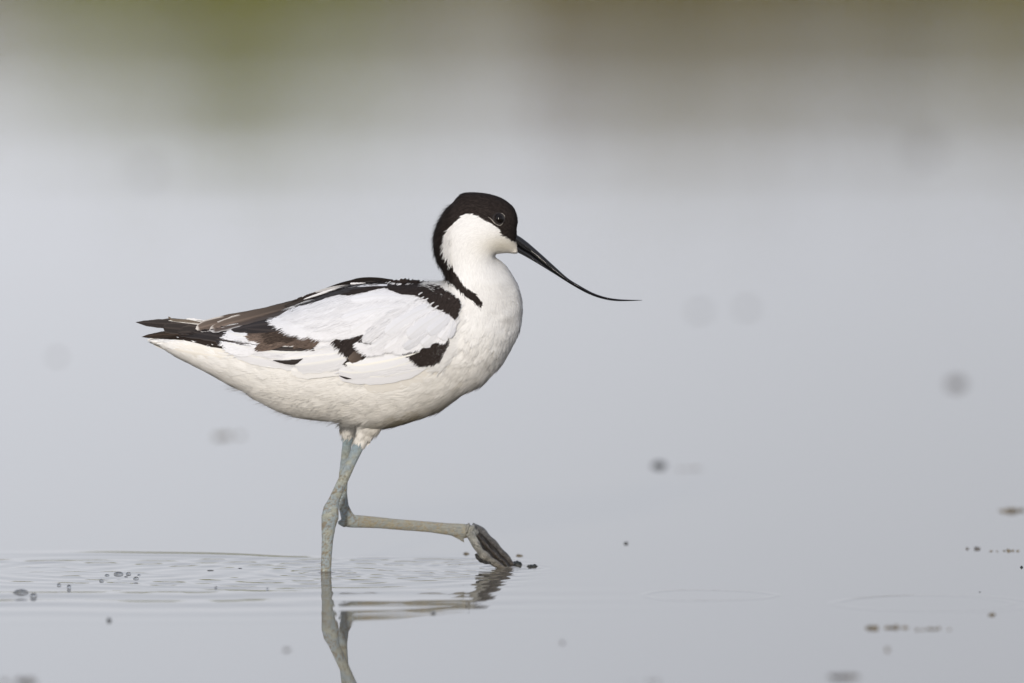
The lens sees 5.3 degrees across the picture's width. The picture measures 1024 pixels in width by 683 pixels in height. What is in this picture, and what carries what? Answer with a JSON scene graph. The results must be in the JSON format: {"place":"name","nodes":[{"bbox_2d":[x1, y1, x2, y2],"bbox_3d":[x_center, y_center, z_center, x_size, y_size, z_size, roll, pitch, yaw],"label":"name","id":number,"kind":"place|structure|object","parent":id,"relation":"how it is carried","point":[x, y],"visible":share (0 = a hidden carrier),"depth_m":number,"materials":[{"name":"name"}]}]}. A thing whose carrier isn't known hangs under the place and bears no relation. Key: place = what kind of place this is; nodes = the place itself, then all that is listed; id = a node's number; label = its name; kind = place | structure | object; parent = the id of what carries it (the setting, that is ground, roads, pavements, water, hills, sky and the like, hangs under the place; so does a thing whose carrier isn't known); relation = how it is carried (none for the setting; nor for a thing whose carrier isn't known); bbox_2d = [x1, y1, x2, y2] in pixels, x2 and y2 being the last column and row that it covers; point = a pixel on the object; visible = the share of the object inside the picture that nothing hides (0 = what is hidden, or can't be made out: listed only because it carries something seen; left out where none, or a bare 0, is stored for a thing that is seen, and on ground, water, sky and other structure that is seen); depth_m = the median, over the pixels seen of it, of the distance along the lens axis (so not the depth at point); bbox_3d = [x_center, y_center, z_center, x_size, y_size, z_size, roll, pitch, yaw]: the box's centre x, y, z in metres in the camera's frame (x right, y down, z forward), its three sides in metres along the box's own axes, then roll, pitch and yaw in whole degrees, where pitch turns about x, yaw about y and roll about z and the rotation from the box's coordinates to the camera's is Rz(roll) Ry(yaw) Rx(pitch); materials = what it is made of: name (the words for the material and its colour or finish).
{"place":"outdoors","nodes":[
{"label":"outdoors","id":0,"kind":"place"},
{"bbox_2d":[0,0,1023,682],"bbox_3d":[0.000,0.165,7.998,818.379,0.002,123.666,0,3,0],"label":"water","id":1,"kind":"structure","parent":0,"point":[818,418],"depth_m":10.89,"materials":[{"name":"grey liquid"}]},
{"bbox_2d":[1,677,36,682],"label":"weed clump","id":2,"kind":"object","parent":1,"relation":"on","point":[28,680],"visible":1,"depth_m":7.10,"materials":[{"name":"grey"}]},
{"bbox_2d":[13,589,28,593],"bbox_3d":[-0.345,0.177,7.802,0.011,0.006,0.011,0,3,0],"label":"bubble","id":3,"kind":"object","parent":1,"relation":"on","point":[20,591],"visible":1,"depth_m":7.80,"materials":[{"name":"white liquid"}]},
{"bbox_2d":[213,433,242,436],"bbox_3d":[-0.243,0.081,9.466,0.029,0.006,0.012,-2,4,-37],"label":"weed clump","id":4,"kind":"object","parent":1,"relation":"on","point":[223,435],"visible":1,"depth_m":9.46,"materials":[{"name":"grey"}]},
{"bbox_2d":[136,192,640,571],"bbox_3d":[-0.089,0.033,7.990,0.364,0.282,0.108,0,3,0],"label":"avocet","id":5,"kind":"object","parent":1,"relation":"on","point":[363,361],"visible":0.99,"depth_m":7.96,"materials":[{"name":"white"}]},
{"bbox_2d":[513,560,521,564],"bbox_3d":[0.003,0.162,8.059,0.010,0.007,0.010,3,5,44],"label":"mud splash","id":6,"kind":"object","parent":1,"relation":"on","point":[517,562],"visible":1,"depth_m":8.06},
{"bbox_2d":[651,461,665,465],"bbox_3d":[0.120,0.102,9.100,0.014,0.009,0.015,1,4,24],"label":"mud clod","id":7,"kind":"object","parent":1,"relation":"on","point":[658,463],"visible":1,"depth_m":9.10,"materials":[{"name":"grey"}]},
{"bbox_2d":[694,308,705,310],"bbox_3d":[0.193,-0.031,11.396,0.013,0.008,0.013,0,3,0],"label":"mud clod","id":8,"kind":"object","parent":1,"relation":"on","point":[698,309],"visible":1,"depth_m":11.39,"materials":[{"name":"grey"}]},
{"bbox_2d":[741,304,752,307],"bbox_3d":[0.242,-0.034,11.452,0.014,0.009,0.011,-1,4,-23],"label":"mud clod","id":9,"kind":"object","parent":1,"relation":"on","point":[746,306],"visible":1,"depth_m":11.45,"materials":[{"name":"grey"}]},
{"bbox_2d":[828,674,858,677],"bbox_3d":[0.213,0.216,7.135,0.021,0.006,0.012,0,3,0],"label":"weed clump","id":10,"kind":"object","parent":1,"relation":"on","point":[843,676],"visible":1,"depth_m":7.13,"materials":[{"name":"grey"}]},
{"bbox_2d":[865,625,878,628],"bbox_3d":[0.243,0.194,7.509,0.009,0.005,0.009,0,3,0],"label":"weed clump","id":11,"kind":"object","parent":1,"relation":"on","point":[872,627],"visible":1,"depth_m":7.51,"materials":[{"name":"grey"}]},
{"bbox_2d":[884,624,907,627],"bbox_3d":[0.260,0.194,7.513,0.016,0.005,0.009,0,3,0],"label":"weed clump","id":12,"kind":"object","parent":1,"relation":"on","point":[896,626],"visible":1,"depth_m":7.51,"materials":[{"name":"grey"}]},
{"bbox_2d":[915,627,950,629],"bbox_3d":[0.283,0.195,7.499,0.023,0.003,0.015,-2,4,-32],"label":"weed clump","id":13,"kind":"object","parent":1,"relation":"on","point":[932,628],"visible":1,"depth_m":7.50,"materials":[{"name":"grey"}]},
{"bbox_2d":[947,377,965,384],"bbox_3d":[0.408,0.040,10.184,0.020,0.014,0.016,-2,4,-25],"label":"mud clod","id":14,"kind":"object","parent":1,"relation":"on","point":[956,381],"visible":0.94,"depth_m":10.18,"materials":[{"name":"grey"}]},
{"bbox_2d":[999,508,1023,511],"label":"weed clump","id":15,"kind":"object","parent":1,"relation":"on","point":[1011,509],"visible":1,"depth_m":8.59,"materials":[{"name":"grey"}]}
]}

